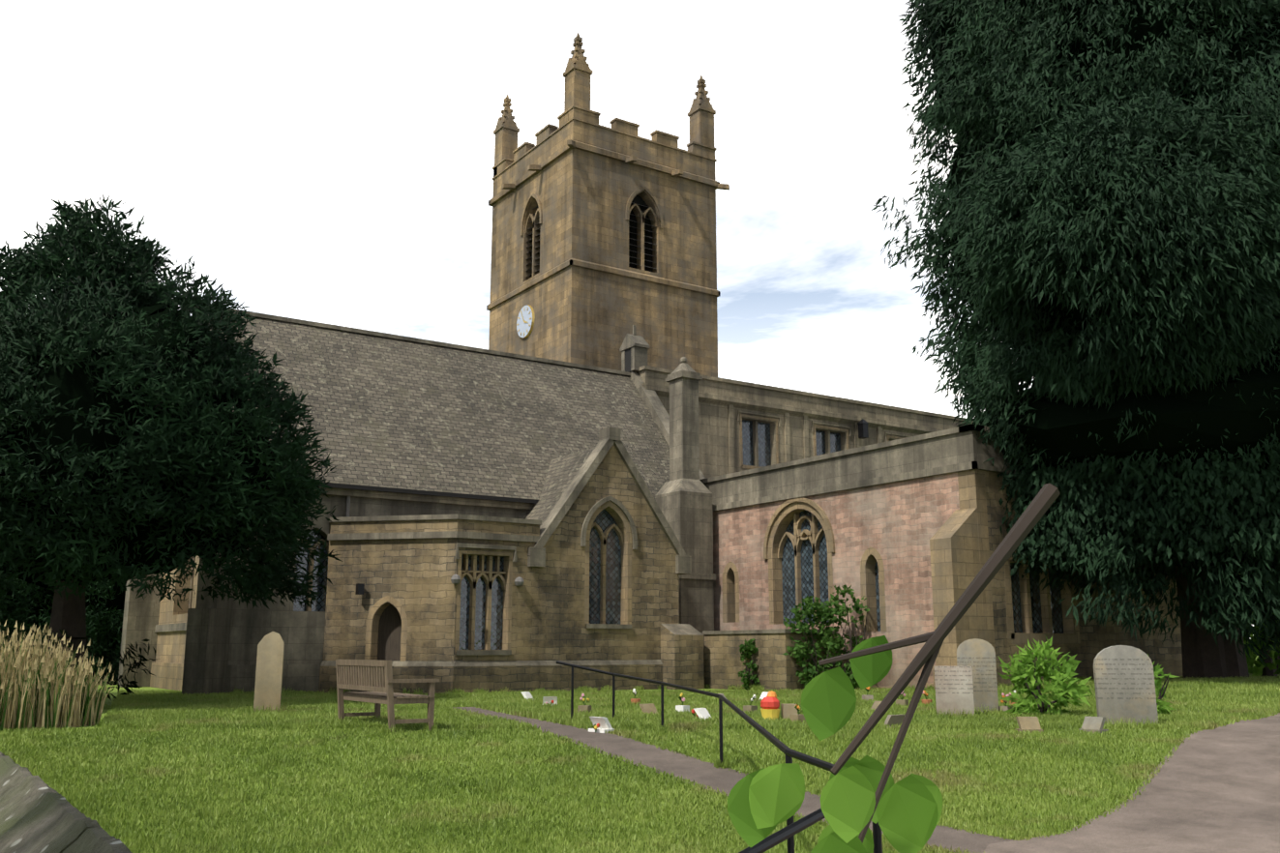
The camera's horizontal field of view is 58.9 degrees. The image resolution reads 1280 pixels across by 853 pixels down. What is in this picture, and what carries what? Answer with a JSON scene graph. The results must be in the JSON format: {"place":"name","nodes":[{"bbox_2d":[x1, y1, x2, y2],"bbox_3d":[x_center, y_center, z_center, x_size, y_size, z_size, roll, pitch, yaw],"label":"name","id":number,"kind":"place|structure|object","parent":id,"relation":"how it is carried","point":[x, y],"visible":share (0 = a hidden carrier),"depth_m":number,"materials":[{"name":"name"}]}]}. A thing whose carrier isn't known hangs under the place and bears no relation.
{"place":"outdoors","nodes":[
{"label":"outdoors","id":0,"kind":"place"},
{"bbox_2d":[0,0,1253,635],"label":"sky","id":1,"kind":"structure","parent":0,"point":[327,162],"materials":[{"name":"white"}]},
{"bbox_2d":[0,656,1279,852],"bbox_3d":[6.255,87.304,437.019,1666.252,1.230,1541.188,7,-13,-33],"label":"lawn","id":2,"kind":"structure","parent":0,"point":[108,701],"depth_m":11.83,"materials":[{"name":"green plant"}]},
{"bbox_2d":[0,621,114,730],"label":"tall grass","id":3,"kind":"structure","parent":2,"relation":"on","point":[40,694],"depth_m":15.76,"materials":[{"name":"beige plant"}]},
{"bbox_2d":[0,580,120,663],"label":"shrub","id":4,"kind":"object","parent":2,"relation":"on","point":[32,623],"depth_m":35.60,"materials":[{"name":"green plant"}]},
{"bbox_2d":[0,596,121,680],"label":"hedge","id":5,"kind":"object","parent":2,"relation":"on","point":[102,652],"visible":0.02,"depth_m":39.66,"materials":[{"name":"green plant"}]},
{"bbox_2d":[0,576,126,684],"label":"tree","id":6,"kind":"object","parent":2,"relation":"on","point":[104,608],"visible":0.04,"depth_m":34.98,"materials":[{"name":"green plant"}]},
{"bbox_2d":[0,751,132,852],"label":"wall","id":7,"kind":"structure","parent":2,"relation":"on","point":[38,815],"depth_m":4.76,"materials":[{"name":"grey stone"}]},
{"bbox_2d":[0,193,343,700],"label":"yew tree","id":8,"kind":"object","parent":2,"relation":"on","point":[133,446],"visible":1,"depth_m":20.40,"materials":[{"name":"green plant"}]},
{"bbox_2d":[253,631,284,712],"bbox_3d":[-6.212,4.177,18.972,0.420,1.460,0.204,3,-11,-13],"label":"gravestone","id":9,"kind":"object","parent":2,"relation":"on","point":[269,669],"visible":0.88,"depth_m":18.91,"materials":[{"name":"beige stone"}]},
{"bbox_2d":[335,659,439,732],"bbox_3d":[-3.554,3.715,15.729,0.740,0.930,2.010,7,-13,-33],"label":"teak bench","id":10,"kind":"object","parent":2,"relation":"on","point":[375,678],"visible":1,"depth_m":15.26,"materials":[{"name":"brown wood"}]},
{"bbox_2d":[521,691,532,699],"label":"grave marker","id":11,"kind":"object","parent":2,"relation":"on","point":[526,695],"visible":0.29,"depth_m":23.31,"materials":[{"name":"white stone"}]},
{"bbox_2d":[541,696,557,705],"bbox_3d":[-1.674,5.159,21.091,0.300,0.250,0.286,1,-11,-4],"label":"grave marker","id":12,"kind":"object","parent":2,"relation":"on","point":[550,699],"visible":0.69,"depth_m":21.09,"materials":[{"name":"white stone"}]},
{"bbox_2d":[577,693,591,712],"bbox_3d":[-0.915,4.632,18.784,0.177,0.394,0.196,-4,-12,18],"label":"flower pot","id":13,"kind":"object","parent":2,"relation":"on","point":[584,707],"visible":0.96,"depth_m":18.75,"materials":[{"name":"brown stone"}]},
{"bbox_2d":[588,716,613,733],"bbox_3d":[-0.542,3.968,14.954,0.300,0.250,0.292,-10,-15,41],"label":"grave marker","id":14,"kind":"object","parent":2,"relation":"on","point":[600,723],"visible":0.83,"depth_m":14.92,"materials":[{"name":"white stone"}]},
{"bbox_2d":[630,688,640,703],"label":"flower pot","id":15,"kind":"object","parent":2,"relation":"on","point":[635,693],"visible":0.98,"depth_m":21.72,"materials":[{"name":"brown ceramic"}]},
{"bbox_2d":[639,703,657,714],"bbox_3d":[0.124,4.598,18.243,0.300,0.250,0.263,10,-15,-40],"label":"grave marker","id":16,"kind":"object","parent":2,"relation":"on","point":[648,707],"visible":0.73,"depth_m":18.20,"materials":[{"name":"beige stone"}]},
{"bbox_2d":[118,32,1182,694],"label":"church","id":17,"kind":"structure","parent":2,"relation":"on","point":[590,459],"depth_m":31.45,"materials":[{"name":"stone"}]},
{"bbox_2d":[675,692,689,713],"bbox_3d":[0.697,4.609,18.714,0.170,0.410,0.192,-10,-15,41],"label":"flower pot","id":18,"kind":"object","parent":2,"relation":"on","point":[679,708],"visible":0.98,"depth_m":18.67,"materials":[{"name":"white stone"}]},
{"bbox_2d":[691,708,710,718],"bbox_3d":[0.909,4.323,16.845,0.282,0.250,0.300,-6,-13,29],"label":"grave marker","id":19,"kind":"object","parent":2,"relation":"on","point":[702,713],"visible":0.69,"depth_m":16.80,"materials":[{"name":"white stone"}]},
{"bbox_2d":[556,660,882,852],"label":"handrail","id":20,"kind":"object","parent":2,"relation":"on","point":[788,753],"visible":0.69,"depth_m":9.57,"materials":[{"name":"black metal"}]},
{"bbox_2d":[737,638,760,690],"bbox_3d":[2.852,6.244,29.583,0.759,1.399,0.696,7,-13,-33],"label":"wall ivy","id":21,"kind":"object","parent":2,"relation":"on","point":[747,651],"visible":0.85,"depth_m":29.47,"materials":[{"name":"green plant"}]},
{"bbox_2d":[743,694,757,712],"bbox_3d":[1.822,4.610,18.664,0.181,0.384,0.181,-10,-15,41],"label":"flower pot","id":22,"kind":"object","parent":2,"relation":"on","point":[750,707],"visible":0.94,"depth_m":18.62,"materials":[{"name":"grey stone"}]},
{"bbox_2d":[759,691,769,699],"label":"grave marker","id":23,"kind":"object","parent":2,"relation":"on","point":[763,695],"visible":0.27,"depth_m":22.93,"materials":[{"name":"white stone"}]},
{"bbox_2d":[760,690,797,720],"bbox_3d":[2.002,4.159,16.716,0.640,0.500,0.400,1,-11,-4],"label":"ornament","id":24,"kind":"object","parent":2,"relation":"on","point":[769,703],"visible":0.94,"depth_m":16.62,"materials":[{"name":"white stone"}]},
{"bbox_2d":[738,808,825,852],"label":"handrail","id":25,"kind":"object","parent":2,"relation":"on","point":[786,833],"visible":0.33,"depth_m":4.24,"materials":[{"name":"black metal"}]},
{"bbox_2d":[789,703,805,722],"bbox_3d":[2.263,4.131,16.176,0.174,0.370,0.178,7,-13,-33],"label":"flower pot","id":26,"kind":"object","parent":2,"relation":"on","point":[798,716],"visible":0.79,"depth_m":16.13,"materials":[{"name":"beige stone"}]},
{"bbox_2d":[782,595,847,686],"bbox_3d":[4.390,5.524,28.614,1.664,2.508,1.503,1,-11,-7],"label":"shrub","id":27,"kind":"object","parent":2,"relation":"on","point":[815,669],"depth_m":28.50,"materials":[{"name":"green plant"}]},
{"bbox_2d":[819,584,870,689],"bbox_3d":[5.139,5.319,28.565,1.298,2.767,1.360,7,-13,-33],"label":"shrub","id":28,"kind":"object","parent":2,"relation":"on","point":[841,613],"depth_m":28.54,"materials":[{"name":"green plant"}]},
{"bbox_2d":[862,686,873,700],"bbox_3d":[4.472,5.289,22.249,0.170,0.377,0.182,2,-11,-8],"label":"flower pot","id":29,"kind":"object","parent":2,"relation":"on","point":[868,697],"visible":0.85,"depth_m":22.18,"materials":[{"name":"beige stone"}]},
{"bbox_2d":[869,701,881,710],"bbox_3d":[4.035,4.729,18.964,0.306,0.250,0.300,5,-12,-23],"label":"grave marker","id":30,"kind":"object","parent":2,"relation":"on","point":[876,704],"visible":0.08,"depth_m":18.99,"materials":[{"name":"beige stone"}]},
{"bbox_2d":[884,714,905,728],"bbox_3d":[3.443,4.038,15.359,0.300,0.250,0.200,6,-13,-30],"label":"grave marker","id":31,"kind":"object","parent":2,"relation":"on","point":[890,720],"visible":0.31,"depth_m":15.31,"materials":[{"name":"grey stone"}]},
{"bbox_2d":[895,690,908,706],"bbox_3d":[4.711,4.926,20.375,0.181,0.382,0.170,-7,-13,32],"label":"flower pot","id":32,"kind":"object","parent":2,"relation":"on","point":[901,701],"visible":0.54,"depth_m":20.33,"materials":[{"name":"grey stone"}]},
{"bbox_2d":[921,690,932,704],"bbox_3d":[5.252,4.995,20.746,0.190,0.331,0.200,7,-13,-33],"label":"flower pot","id":33,"kind":"object","parent":2,"relation":"on","point":[925,694],"visible":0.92,"depth_m":20.69,"materials":[{"name":"brown ceramic"}]},
{"bbox_2d":[934,666,974,715],"bbox_3d":[4.857,4.162,17.496,0.560,0.900,0.138,-3,-11,14],"label":"gravestone","id":34,"kind":"object","parent":2,"relation":"on","point":[954,688],"visible":0.7,"depth_m":17.46,"materials":[{"name":"grey stone"}]},
{"bbox_2d":[956,638,998,713],"bbox_3d":[5.455,4.100,18.310,0.600,1.320,0.146,-3,-11,14],"label":"gravestone","id":35,"kind":"object","parent":2,"relation":"on","point":[977,656],"visible":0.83,"depth_m":18.27,"materials":[{"name":"grey stone"}]},
{"bbox_2d":[998,692,1012,712],"bbox_3d":[5.864,4.483,18.173,0.187,0.410,0.170,9,-15,-40],"label":"flower pot","id":36,"kind":"object","parent":2,"relation":"on","point":[1004,708],"visible":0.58,"depth_m":18.14,"materials":[{"name":"grey stone"}]},
{"bbox_2d":[1014,716,1043,734],"bbox_3d":[5.118,3.957,14.913,0.300,0.250,0.225,0,-11,-2],"label":"grave marker","id":37,"kind":"object","parent":2,"relation":"on","point":[1029,724],"visible":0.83,"depth_m":14.88,"materials":[{"name":"beige stone"}]},
{"bbox_2d":[997,636,1093,716],"bbox_3d":[6.269,4.016,17.642,1.419,1.534,1.475,7,-13,-33],"label":"shrub","id":38,"kind":"object","parent":2,"relation":"on","point":[1027,672],"visible":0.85,"depth_m":17.57,"materials":[{"name":"green plant"}]},
{"bbox_2d":[871,0,1279,680],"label":"yew tree","id":39,"kind":"object","parent":2,"relation":"on","point":[1181,488],"visible":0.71,"depth_m":24.51,"materials":[{"name":"green plant"}]},
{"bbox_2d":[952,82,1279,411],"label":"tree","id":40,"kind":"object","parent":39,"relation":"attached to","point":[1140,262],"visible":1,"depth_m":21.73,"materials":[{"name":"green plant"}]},
{"bbox_2d":[1078,716,1107,734],"bbox_3d":[5.992,3.954,14.908,0.284,0.250,0.311,7,-13,-33],"label":"grave marker","id":41,"kind":"object","parent":2,"relation":"on","point":[1094,724],"visible":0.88,"depth_m":14.85,"materials":[{"name":"grey stone"}]},
{"bbox_2d":[1093,645,1158,724],"bbox_3d":[6.681,3.634,15.605,0.760,1.220,0.157,-2,-11,8],"label":"headstone","id":42,"kind":"object","parent":2,"relation":"on","point":[1124,685],"visible":0.96,"depth_m":15.56,"materials":[{"name":"grey stone"}]},
{"bbox_2d":[1147,654,1178,714],"bbox_3d":[7.868,4.124,17.642,0.966,1.165,1.005,0,-11,2],"label":"shrub","id":43,"kind":"object","parent":2,"relation":"on","point":[1162,705],"visible":0.21,"depth_m":17.54,"materials":[{"name":"green plant"}]},
{"bbox_2d":[1243,607,1279,677],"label":"hedge","id":44,"kind":"object","parent":2,"relation":"on","point":[1258,666],"depth_m":36.27,"materials":[{"name":"green plant"}]},
{"bbox_2d":[1259,614,1278,677],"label":"shrub","id":45,"kind":"object","parent":2,"relation":"on","point":[1266,671],"depth_m":42.15,"materials":[{"name":"green plant"}]},
{"bbox_2d":[446,707,1279,852],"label":"paths","id":46,"kind":"structure","parent":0,"point":[1205,785],"depth_m":10.94,"materials":[{"name":"grey concrete"}]},
{"bbox_2d":[727,483,1060,852],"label":"branch leaves","id":47,"kind":"object","parent":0,"point":[857,797],"visible":1,"depth_m":0.31,"materials":[{"name":"green plant"}]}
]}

